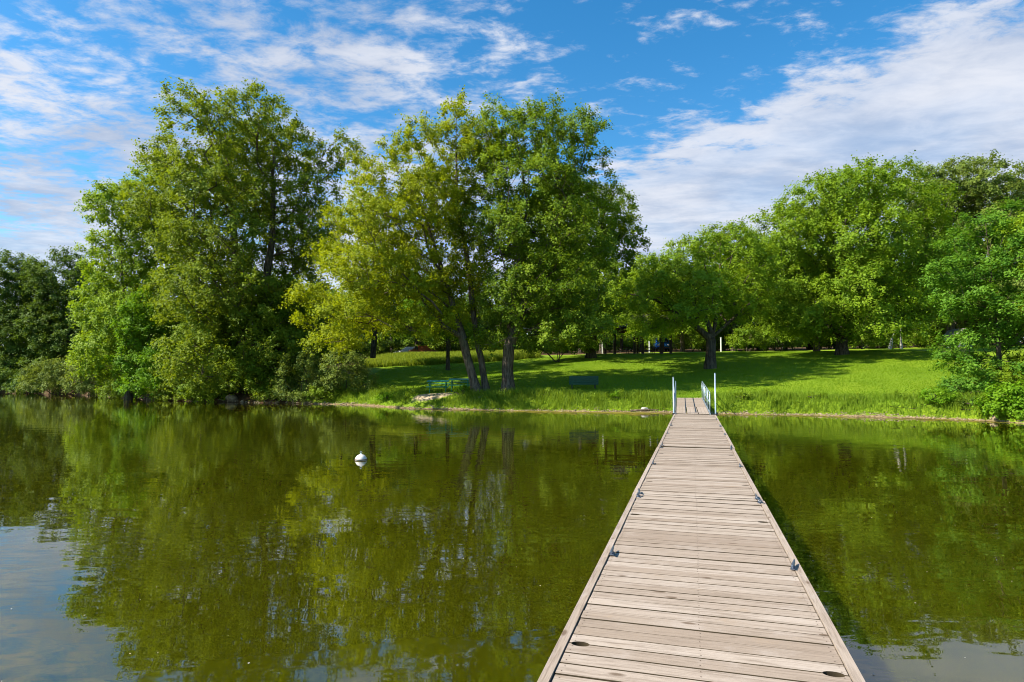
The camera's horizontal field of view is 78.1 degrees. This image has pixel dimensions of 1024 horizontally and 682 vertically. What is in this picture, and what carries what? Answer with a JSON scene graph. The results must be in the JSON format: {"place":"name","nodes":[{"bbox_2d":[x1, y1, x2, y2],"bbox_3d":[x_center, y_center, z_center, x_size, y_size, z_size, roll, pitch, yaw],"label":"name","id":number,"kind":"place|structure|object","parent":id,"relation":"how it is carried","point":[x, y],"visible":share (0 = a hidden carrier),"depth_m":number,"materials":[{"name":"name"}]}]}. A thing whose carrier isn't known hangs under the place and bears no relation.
{"place":"outdoors","nodes":[
{"label":"outdoors","id":0,"kind":"place"},
{"bbox_2d":[358,349,540,367],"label":"meadow grass","id":1,"kind":"structure","parent":0,"point":[407,358],"depth_m":66.11,"materials":[{"name":"green plant"}]},
{"bbox_2d":[0,392,1023,681],"bbox_3d":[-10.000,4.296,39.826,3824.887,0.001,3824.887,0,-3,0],"label":"water","id":2,"kind":"structure","parent":0,"point":[220,542],"depth_m":8.54,"materials":[{"name":"green liquid"}]},
{"bbox_2d":[225,394,237,400],"bbox_3d":[-22.363,4.566,50.393,0.893,0.689,0.824,0,-3,0],"label":"rock","id":3,"kind":"object","parent":2,"relation":"on","point":[232,397],"visible":0.94,"depth_m":50.11,"materials":[{"name":"stone"}]},
{"bbox_2d":[354,451,366,460],"bbox_3d":[-3.812,2.965,15.941,0.321,0.356,0.321,0,-3,0],"label":"mooring buoy","id":4,"kind":"object","parent":2,"relation":"on","point":[360,457],"visible":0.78,"depth_m":15.84,"materials":[{"name":"plastic"}]},
{"bbox_2d":[668,413,720,426],"bbox_3d":[6.979,3.260,24.094,1.732,0.636,6.529,-1,-3,16],"label":"dock section","id":5,"kind":"object","parent":2,"relation":"on","point":[692,420],"visible":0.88,"depth_m":23.59,"materials":[{"name":"brown wood"}]},
{"bbox_2d":[658,424,734,448],"bbox_3d":[5.197,2.916,17.874,1.732,0.636,6.369,-1,-3,16],"label":"dock section","id":6,"kind":"object","parent":2,"relation":"on","point":[712,437],"visible":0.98,"depth_m":17.09,"materials":[{"name":"brown wood"}]},
{"bbox_2d":[632,445,762,501],"bbox_3d":[3.413,2.596,11.735,1.732,0.636,6.369,-1,-3,16],"label":"dock section","id":7,"kind":"object","parent":2,"relation":"on","point":[709,473],"visible":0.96,"depth_m":10.58,"materials":[{"name":"brown wood"}]},
{"bbox_2d":[537,492,864,681],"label":"dock section","id":8,"kind":"object","parent":2,"relation":"on","point":[676,589],"visible":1,"depth_m":4.56,"materials":[{"name":"brown wood"}]},
{"bbox_2d":[422,409,1010,422],"bbox_3d":[10.390,3.922,33.049,35.317,0.006,6.928,-2,-4,29],"label":"floating algae","id":9,"kind":"object","parent":2,"relation":"on","point":[632,413],"visible":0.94,"depth_m":35.13,"materials":[{"name":"green plant"}]},
{"bbox_2d":[0,342,1023,423],"bbox_3d":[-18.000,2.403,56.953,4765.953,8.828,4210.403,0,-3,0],"label":"ground","id":10,"kind":"structure","parent":0,"point":[421,399],"depth_m":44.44,"materials":[{"name":"green plant"}]},
{"bbox_2d":[0,366,23,389],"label":"shrub","id":11,"kind":"object","parent":10,"relation":"on","point":[4,374],"visible":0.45,"depth_m":79.22,"materials":[{"name":"green plant"}]},
{"bbox_2d":[1,373,42,393],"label":"shrub","id":12,"kind":"object","parent":10,"relation":"on","point":[11,385],"visible":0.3,"depth_m":73.32,"materials":[{"name":"green plant"}]},
{"bbox_2d":[0,248,62,382],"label":"dark tree","id":13,"kind":"object","parent":10,"relation":"on","point":[10,310],"visible":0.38,"depth_m":85.89,"materials":[{"name":"green plant"}]},
{"bbox_2d":[15,355,84,393],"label":"shrub","id":14,"kind":"object","parent":10,"relation":"on","point":[50,375],"visible":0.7,"depth_m":69.20,"materials":[{"name":"green plant"}]},
{"bbox_2d":[10,245,116,379],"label":"dark tree","id":15,"kind":"object","parent":10,"relation":"on","point":[62,329],"visible":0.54,"depth_m":83.64,"materials":[{"name":"green plant"}]},
{"bbox_2d":[56,362,115,395],"bbox_3d":[-44.237,3.864,66.477,6.071,4.890,5.699,-1,-3,23],"label":"shrub","id":16,"kind":"object","parent":10,"relation":"on","point":[84,386],"visible":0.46,"depth_m":64.84,"materials":[{"name":"green plant"}]},
{"bbox_2d":[92,377,139,397],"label":"shrub","id":17,"kind":"object","parent":10,"relation":"on","point":[113,393],"visible":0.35,"depth_m":59.12,"materials":[{"name":"green plant"}]},
{"bbox_2d":[80,267,156,323],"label":"tree","id":18,"kind":"object","parent":10,"relation":"on","point":[116,286],"visible":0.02,"depth_m":77.32,"materials":[{"name":"green plant"}]},
{"bbox_2d":[61,163,216,398],"bbox_3d":[-33.462,-5.258,58.194,12.633,22.655,12.601,-3,-4,42],"label":"leafy tree","id":19,"kind":"object","parent":10,"relation":"on","point":[90,360],"visible":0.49,"depth_m":56.29,"materials":[{"name":"green plant"}]},
{"bbox_2d":[103,284,185,399],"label":"young tree","id":20,"kind":"object","parent":10,"relation":"on","point":[145,379],"visible":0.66,"depth_m":53.63,"materials":[{"name":"green plant"}]},
{"bbox_2d":[146,381,190,400],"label":"shrub","id":21,"kind":"object","parent":10,"relation":"on","point":[166,394],"visible":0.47,"depth_m":52.43,"materials":[{"name":"green plant"}]},
{"bbox_2d":[158,294,248,400],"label":"young tree","id":22,"kind":"object","parent":10,"relation":"on","point":[182,389],"visible":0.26,"depth_m":51.52,"materials":[{"name":"green plant"}]},
{"bbox_2d":[182,384,228,401],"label":"shrub","id":23,"kind":"object","parent":10,"relation":"on","point":[206,396],"visible":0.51,"depth_m":50.58,"materials":[{"name":"green plant"}]},
{"bbox_2d":[112,76,374,395],"bbox_3d":[-22.940,-8.144,54.751,18.582,26.713,17.840,-3,-4,42],"label":"giant tree","id":24,"kind":"object","parent":10,"relation":"on","point":[221,173],"visible":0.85,"depth_m":50.97,"materials":[{"name":"green plant"}]},
{"bbox_2d":[209,355,297,397],"bbox_3d":[-20.615,2.791,50.948,7.215,4.122,5.553,0,-3,0],"label":"shrub","id":25,"kind":"object","parent":10,"relation":"on","point":[244,384],"visible":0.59,"depth_m":49.52,"materials":[{"name":"green plant"}]},
{"bbox_2d":[217,265,326,390],"bbox_3d":[-20.568,-0.729,53.063,8.355,11.479,8.874,-3,-4,45],"label":"leafy tree","id":26,"kind":"object","parent":10,"relation":"on","point":[236,336],"visible":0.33,"depth_m":51.82,"materials":[{"name":"green plant"}]},
{"bbox_2d":[249,383,299,402],"bbox_3d":[-18.030,4.102,48.701,4.211,1.918,3.430,1,-3,-25],"label":"shrub","id":27,"kind":"object","parent":10,"relation":"on","point":[265,396],"visible":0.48,"depth_m":48.26,"materials":[{"name":"green plant"}]},
{"bbox_2d":[266,345,329,403],"bbox_3d":[-16.050,2.638,48.535,4.792,4.629,4.548,-2,-4,33],"label":"shrub","id":28,"kind":"object","parent":10,"relation":"on","point":[307,375],"visible":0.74,"depth_m":48.02,"materials":[{"name":"green plant"}]},
{"bbox_2d":[294,383,344,401],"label":"shrub","id":29,"kind":"object","parent":10,"relation":"on","point":[319,392],"visible":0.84,"depth_m":46.87,"materials":[{"name":"green plant"}]},
{"bbox_2d":[322,336,350,360],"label":"wood bush","id":30,"kind":"object","parent":10,"relation":"on","point":[335,347],"visible":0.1,"depth_m":75.88,"materials":[{"name":"green plant"}]},
{"bbox_2d":[310,287,371,341],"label":"tree","id":31,"kind":"object","parent":10,"relation":"on","point":[345,303],"visible":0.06,"depth_m":82.34,"materials":[{"name":"green plant"}]},
{"bbox_2d":[309,347,379,398],"bbox_3d":[-12.705,2.435,48.196,5.340,3.976,4.393,2,-3,-26],"label":"shrub","id":32,"kind":"object","parent":10,"relation":"on","point":[338,380],"visible":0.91,"depth_m":47.47,"materials":[{"name":"green plant"}]},
{"bbox_2d":[342,330,370,355],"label":"wood bush","id":33,"kind":"object","parent":10,"relation":"on","point":[369,344],"visible":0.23,"depth_m":76.80,"materials":[{"name":"green plant"}]},
{"bbox_2d":[332,287,413,357],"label":"tree","id":34,"kind":"object","parent":10,"relation":"on","point":[373,348],"visible":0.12,"depth_m":60.87,"materials":[{"name":"green plant"}]},
{"bbox_2d":[375,392,396,401],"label":"shrub","id":35,"kind":"object","parent":10,"relation":"on","point":[384,395],"visible":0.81,"depth_m":43.48,"materials":[{"name":"green plant"}]},
{"bbox_2d":[376,335,401,354],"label":"wood bush","id":36,"kind":"object","parent":10,"relation":"on","point":[384,346],"visible":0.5,"depth_m":90.45,"materials":[{"name":"green plant"}]},
{"bbox_2d":[277,84,506,391],"bbox_3d":[-7.858,-6.792,43.043,13.788,21.396,13.296,3,-4,-39],"label":"maple tree","id":37,"kind":"object","parent":10,"relation":"on","point":[385,258],"visible":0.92,"depth_m":41.02,"materials":[{"name":"green plant"}]},
{"bbox_2d":[387,337,419,351],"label":"wood bush","id":38,"kind":"object","parent":10,"relation":"on","point":[402,345],"visible":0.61,"depth_m":88.60,"materials":[{"name":"green plant"}]},
{"bbox_2d":[395,347,414,352],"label":"parked car","id":39,"kind":"object","parent":10,"relation":"on","point":[405,349],"visible":0.2,"depth_m":84.24,"materials":[{"name":"paint"}]},
{"bbox_2d":[395,334,426,349],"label":"wood bush","id":40,"kind":"object","parent":10,"relation":"on","point":[407,338],"visible":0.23,"depth_m":88.87,"materials":[{"name":"green plant"}]},
{"bbox_2d":[381,294,445,349],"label":"tree","id":41,"kind":"object","parent":10,"relation":"on","point":[416,341],"visible":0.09,"depth_m":79.93,"materials":[{"name":"green plant"}]},
{"bbox_2d":[402,268,440,344],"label":"tree","id":42,"kind":"object","parent":10,"relation":"on","point":[420,305],"visible":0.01,"depth_m":94.47,"materials":[{"name":"green plant"}]},
{"bbox_2d":[408,346,438,352],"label":"parked car","id":43,"kind":"object","parent":10,"relation":"on","point":[424,348],"visible":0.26,"depth_m":81.25,"materials":[{"name":"orange paint"}]},
{"bbox_2d":[419,337,454,351],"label":"wood bush","id":44,"kind":"object","parent":10,"relation":"on","point":[431,345],"visible":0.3,"depth_m":88.44,"materials":[{"name":"green plant"}]},
{"bbox_2d":[426,380,449,392],"bbox_3d":[-5.059,3.104,43.248,1.500,0.766,1.680,0,4,-2],"label":"picnic table","id":45,"kind":"object","parent":10,"relation":"on","point":[430,383],"visible":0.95,"depth_m":42.88,"materials":[{"name":"green paint"}]},
{"bbox_2d":[410,291,482,369],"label":"tree","id":46,"kind":"object","parent":10,"relation":"on","point":[448,341],"visible":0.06,"depth_m":59.33,"materials":[{"name":"green plant"}]},
{"bbox_2d":[434,304,469,351],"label":"tree","id":47,"kind":"object","parent":10,"relation":"on","point":[451,343],"visible":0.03,"depth_m":89.31,"materials":[{"name":"green plant"}]},
{"bbox_2d":[448,378,469,391],"bbox_3d":[-3.567,2.990,43.254,1.500,0.766,1.680,0,4,-2],"label":"picnic table","id":48,"kind":"object","parent":10,"relation":"on","point":[452,382],"visible":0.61,"depth_m":43.04,"materials":[{"name":"green paint"}]},
{"bbox_2d":[452,382,469,394],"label":"shrub","id":49,"kind":"object","parent":10,"relation":"on","point":[462,387],"visible":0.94,"depth_m":41.05,"materials":[{"name":"green plant"}]},
{"bbox_2d":[468,337,502,350],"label":"wood bush","id":50,"kind":"object","parent":10,"relation":"on","point":[471,348],"visible":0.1,"depth_m":89.42,"materials":[{"name":"green plant"}]},
{"bbox_2d":[461,271,512,333],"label":"tree","id":51,"kind":"object","parent":10,"relation":"on","point":[479,323],"visible":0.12,"depth_m":92.92,"materials":[{"name":"green plant"}]},
{"bbox_2d":[483,329,505,349],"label":"wood bush","id":52,"kind":"object","parent":10,"relation":"on","point":[498,338],"visible":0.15,"depth_m":88.85,"materials":[{"name":"green plant"}]},
{"bbox_2d":[481,283,531,337],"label":"tree","id":53,"kind":"object","parent":10,"relation":"on","point":[504,321],"visible":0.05,"depth_m":96.19,"materials":[{"name":"green plant"}]},
{"bbox_2d":[2,270,1023,359],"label":"distant wood","id":54,"kind":"object","parent":10,"relation":"on","point":[529,332],"visible":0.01,"depth_m":117.59,"materials":[{"name":"green plant"}]},
{"bbox_2d":[436,88,629,390],"bbox_3d":[1.707,-6.636,42.484,11.331,20.946,11.521,-3,-4,41],"label":"maple tree","id":55,"kind":"object","parent":10,"relation":"on","point":[533,296],"visible":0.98,"depth_m":40.91,"materials":[{"name":"green plant"}]},
{"bbox_2d":[87,393,1023,421],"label":"shore gravel","id":56,"kind":"structure","parent":10,"relation":"on","point":[636,411],"depth_m":36.09,"materials":[{"name":"stone"}]},
{"bbox_2d":[515,330,600,361],"bbox_3d":[3.914,0.407,59.101,8.772,4.132,5.425,0,-3,0],"label":"shrub","id":57,"kind":"object","parent":10,"relation":"on","point":[590,345],"visible":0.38,"depth_m":58.55,"materials":[{"name":"green plant"}]},
{"bbox_2d":[493,174,651,357],"bbox_3d":[5.651,-6.915,60.445,15.604,18.084,13.487,0,-3,0],"label":"shade tree","id":58,"kind":"object","parent":10,"relation":"on","point":[614,228],"visible":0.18,"depth_m":58.57,"materials":[{"name":"green plant"}]},
{"bbox_2d":[569,376,597,388],"bbox_3d":[4.684,2.708,41.350,1.900,0.920,0.558,0,3,3],"label":"park bench","id":59,"kind":"object","parent":10,"relation":"on","point":[583,380],"visible":0.98,"depth_m":41.10,"materials":[{"name":"green paint"}]},
{"bbox_2d":[597,306,626,352],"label":"tree","id":60,"kind":"object","parent":10,"relation":"on","point":[600,341],"visible":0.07,"depth_m":81.81,"materials":[{"name":"green plant"}]},
{"bbox_2d":[603,338,623,351],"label":"wood bush","id":61,"kind":"object","parent":10,"relation":"on","point":[611,346],"visible":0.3,"depth_m":92.50,"materials":[{"name":"green plant"}]},
{"bbox_2d":[609,391,624,399],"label":"shrub","id":62,"kind":"object","parent":10,"relation":"on","point":[612,395],"visible":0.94,"depth_m":37.50,"materials":[{"name":"green plant"}]},
{"bbox_2d":[604,280,644,351],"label":"tree","id":63,"kind":"object","parent":10,"relation":"on","point":[621,341],"visible":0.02,"depth_m":84.59,"materials":[{"name":"green plant"}]},
{"bbox_2d":[616,335,639,351],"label":"wood bush","id":64,"kind":"object","parent":10,"relation":"on","point":[630,342],"visible":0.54,"depth_m":92.62,"materials":[{"name":"green plant"}]},
{"bbox_2d":[584,314,681,354],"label":"picnic shelter","id":65,"kind":"object","parent":10,"relation":"on","point":[635,344],"visible":0.14,"depth_m":66.02,"materials":[{"name":"brown wood"}]},
{"bbox_2d":[620,253,663,351],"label":"tree","id":66,"kind":"object","parent":10,"relation":"on","point":[637,290],"visible":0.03,"depth_m":85.01,"materials":[{"name":"green plant"}]},
{"bbox_2d":[630,409,657,410],"bbox_3d":[8.076,3.984,36.380,2.507,0.148,0.192,0,-3,0],"label":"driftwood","id":67,"kind":"object","parent":10,"relation":"on","point":[643,409],"visible":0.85,"depth_m":36.32,"materials":[{"name":"grey wood"}]},
{"bbox_2d":[639,336,655,349],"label":"wood bush","id":68,"kind":"object","parent":10,"relation":"on","point":[646,344],"visible":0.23,"depth_m":96.23,"materials":[{"name":"green plant"}]},
{"bbox_2d":[653,338,668,350],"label":"parked car","id":69,"kind":"object","parent":10,"relation":"on","point":[656,344],"visible":0.62,"depth_m":84.52,"materials":[{"name":"blue paint"}]},
{"bbox_2d":[323,384,1023,421],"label":"shore grass","id":70,"kind":"structure","parent":10,"relation":"on","point":[564,395],"depth_m":36.86,"materials":[{"name":"green plant"}]},
{"bbox_2d":[665,332,698,342],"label":"tree","id":71,"kind":"object","parent":10,"relation":"on","point":[685,338],"visible":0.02,"depth_m":85.43,"materials":[{"name":"green plant"}]},
{"bbox_2d":[656,284,719,351],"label":"tree","id":72,"kind":"object","parent":10,"relation":"on","point":[681,339],"visible":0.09,"depth_m":77.21,"materials":[{"name":"green plant"}]},
{"bbox_2d":[674,381,710,414],"bbox_3d":[9.079,2.816,32.142,1.514,1.160,9.878,-1,-1,15],"label":"gangway","id":73,"kind":"object","parent":10,"relation":"on","point":[681,405],"visible":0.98,"depth_m":30.90,"materials":[{"name":"wood"}]},
{"bbox_2d":[601,217,784,368],"bbox_3d":[14.069,-3.523,50.150,13.229,12.411,12.633,2,-4,-32],"label":"oak tree","id":74,"kind":"object","parent":10,"relation":"on","point":[676,290],"visible":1,"depth_m":48.41,"materials":[{"name":"green plant"}]},
{"bbox_2d":[678,329,715,351],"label":"wood bush","id":75,"kind":"object","parent":10,"relation":"on","point":[697,339],"visible":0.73,"depth_m":77.17,"materials":[{"name":"green plant"}]},
{"bbox_2d":[690,262,739,350],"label":"tree","id":76,"kind":"object","parent":10,"relation":"on","point":[720,324],"visible":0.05,"depth_m":77.50,"materials":[{"name":"green plant"}]},
{"bbox_2d":[714,373,716,415],"bbox_3d":[8.755,3.294,27.120,0.130,3.830,0.108,-1,-3,16],"label":"mooring pole","id":77,"kind":"object","parent":10,"relation":"on","point":[715,391],"visible":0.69,"depth_m":27.17,"materials":[{"name":"metal"}]},
{"bbox_2d":[693,322,745,350],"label":"wood bush","id":78,"kind":"object","parent":10,"relation":"on","point":[723,339],"visible":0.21,"depth_m":78.13,"materials":[{"name":"green plant"}]},
{"bbox_2d":[715,326,746,350],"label":"wood bush","id":79,"kind":"object","parent":10,"relation":"on","point":[725,333],"visible":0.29,"depth_m":78.30,"materials":[{"name":"green plant"}]},
{"bbox_2d":[704,232,774,350],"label":"tree","id":80,"kind":"object","parent":10,"relation":"on","point":[733,262],"visible":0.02,"depth_m":76.75,"materials":[{"name":"green plant"}]},
{"bbox_2d":[734,391,753,398],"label":"shrub","id":81,"kind":"object","parent":10,"relation":"on","point":[743,393],"visible":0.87,"depth_m":35.73,"materials":[{"name":"green plant"}]},
{"bbox_2d":[725,324,775,351],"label":"shrub","id":82,"kind":"object","parent":10,"relation":"on","point":[739,342],"visible":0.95,"depth_m":71.69,"materials":[{"name":"green plant"}]},
{"bbox_2d":[718,230,800,349],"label":"tree","id":83,"kind":"object","parent":10,"relation":"on","point":[755,283],"depth_m":80.30,"materials":[{"name":"green plant"}]},
{"bbox_2d":[748,325,788,349],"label":"wood bush","id":84,"kind":"object","parent":10,"relation":"on","point":[767,346],"visible":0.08,"depth_m":77.08,"materials":[{"name":"green plant"}]},
{"bbox_2d":[756,325,802,350],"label":"shrub","id":85,"kind":"object","parent":10,"relation":"on","point":[778,341],"visible":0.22,"depth_m":73.74,"materials":[{"name":"green plant"}]},
{"bbox_2d":[757,309,851,350],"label":"tree","id":86,"kind":"object","parent":10,"relation":"on","point":[768,330],"visible":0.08,"depth_m":63.41,"materials":[{"name":"green plant"}]},
{"bbox_2d":[793,338,830,349],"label":"wood bush","id":87,"kind":"object","parent":10,"relation":"on","point":[808,344],"visible":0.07,"depth_m":79.64,"materials":[{"name":"green plant"}]},
{"bbox_2d":[807,391,831,398],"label":"shrub","id":88,"kind":"object","parent":10,"relation":"on","point":[825,394],"visible":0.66,"depth_m":34.86,"materials":[{"name":"green plant"}]},
{"bbox_2d":[739,150,966,354],"bbox_3d":[29.623,-7.429,55.587,17.302,18.213,17.625,-3,-4,43],"label":"round tree","id":89,"kind":"object","parent":10,"relation":"on","point":[892,299],"visible":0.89,"depth_m":52.19,"materials":[{"name":"green plant"}]},
{"bbox_2d":[848,333,887,348],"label":"shrub","id":90,"kind":"object","parent":10,"relation":"on","point":[858,342],"visible":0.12,"depth_m":70.97,"materials":[{"name":"green plant"}]},
{"bbox_2d":[860,325,911,348],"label":"shrub","id":91,"kind":"object","parent":10,"relation":"on","point":[886,342],"visible":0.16,"depth_m":73.61,"materials":[{"name":"green plant"}]},
{"bbox_2d":[888,273,903,348],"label":"birch tree","id":92,"kind":"object","parent":10,"relation":"on","point":[890,346],"visible":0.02,"depth_m":65.96,"materials":[{"name":"grey plant"}]},
{"bbox_2d":[893,326,944,347],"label":"shrub","id":93,"kind":"object","parent":10,"relation":"on","point":[918,342],"visible":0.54,"depth_m":71.49,"materials":[{"name":"green plant"}]},
{"bbox_2d":[890,386,973,408],"bbox_3d":[21.294,2.928,32.034,3.941,1.339,2.088,-1,-3,24],"label":"shrub","id":94,"kind":"object","parent":10,"relation":"on","point":[941,395],"visible":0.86,"depth_m":31.57,"materials":[{"name":"green plant"}]},
{"bbox_2d":[890,149,1023,347],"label":"shade tree","id":95,"kind":"object","parent":10,"relation":"on","point":[993,191],"visible":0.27,"depth_m":66.50,"materials":[{"name":"green plant"}]},
{"bbox_2d":[943,328,971,347],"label":"parked car","id":96,"kind":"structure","parent":10,"relation":"on","point":[949,331],"depth_m":67.17,"materials":[{"name":"metal"}]},
{"bbox_2d":[923,370,1008,397],"bbox_3d":[23.556,2.389,32.951,4.320,1.981,3.143,0,-3,0],"label":"shrub","id":97,"kind":"object","parent":10,"relation":"on","point":[956,385],"visible":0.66,"depth_m":32.48,"materials":[{"name":"green plant"}]},
{"bbox_2d":[915,197,1023,380],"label":"walnut tree","id":98,"kind":"object","parent":10,"relation":"on","point":[992,305],"visible":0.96,"depth_m":33.42,"materials":[{"name":"green plant"}]},
{"bbox_2d":[955,395,991,409],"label":"shrub","id":99,"kind":"object","parent":10,"relation":"on","point":[960,401],"visible":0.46,"depth_m":30.59,"materials":[{"name":"green plant"}]},
{"bbox_2d":[968,350,1023,390],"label":"shrub","id":100,"kind":"object","parent":10,"relation":"on","point":[1005,378],"visible":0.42,"depth_m":32.39,"materials":[{"name":"green plant"}]},
{"bbox_2d":[970,372,1023,420],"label":"shrub","id":101,"kind":"object","parent":10,"relation":"on","point":[1002,406],"visible":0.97,"depth_m":28.87,"materials":[{"name":"green plant"}]},
{"bbox_2d":[995,209,1023,335],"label":"leafy tree","id":102,"kind":"object","parent":10,"relation":"on","point":[1016,222],"visible":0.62,"depth_m":32.04,"materials":[{"name":"green plant"}]},
{"bbox_2d":[0,0,1023,354],"label":"sky","id":103,"kind":"structure","parent":0,"point":[714,107],"materials":[{"name":"blue"}]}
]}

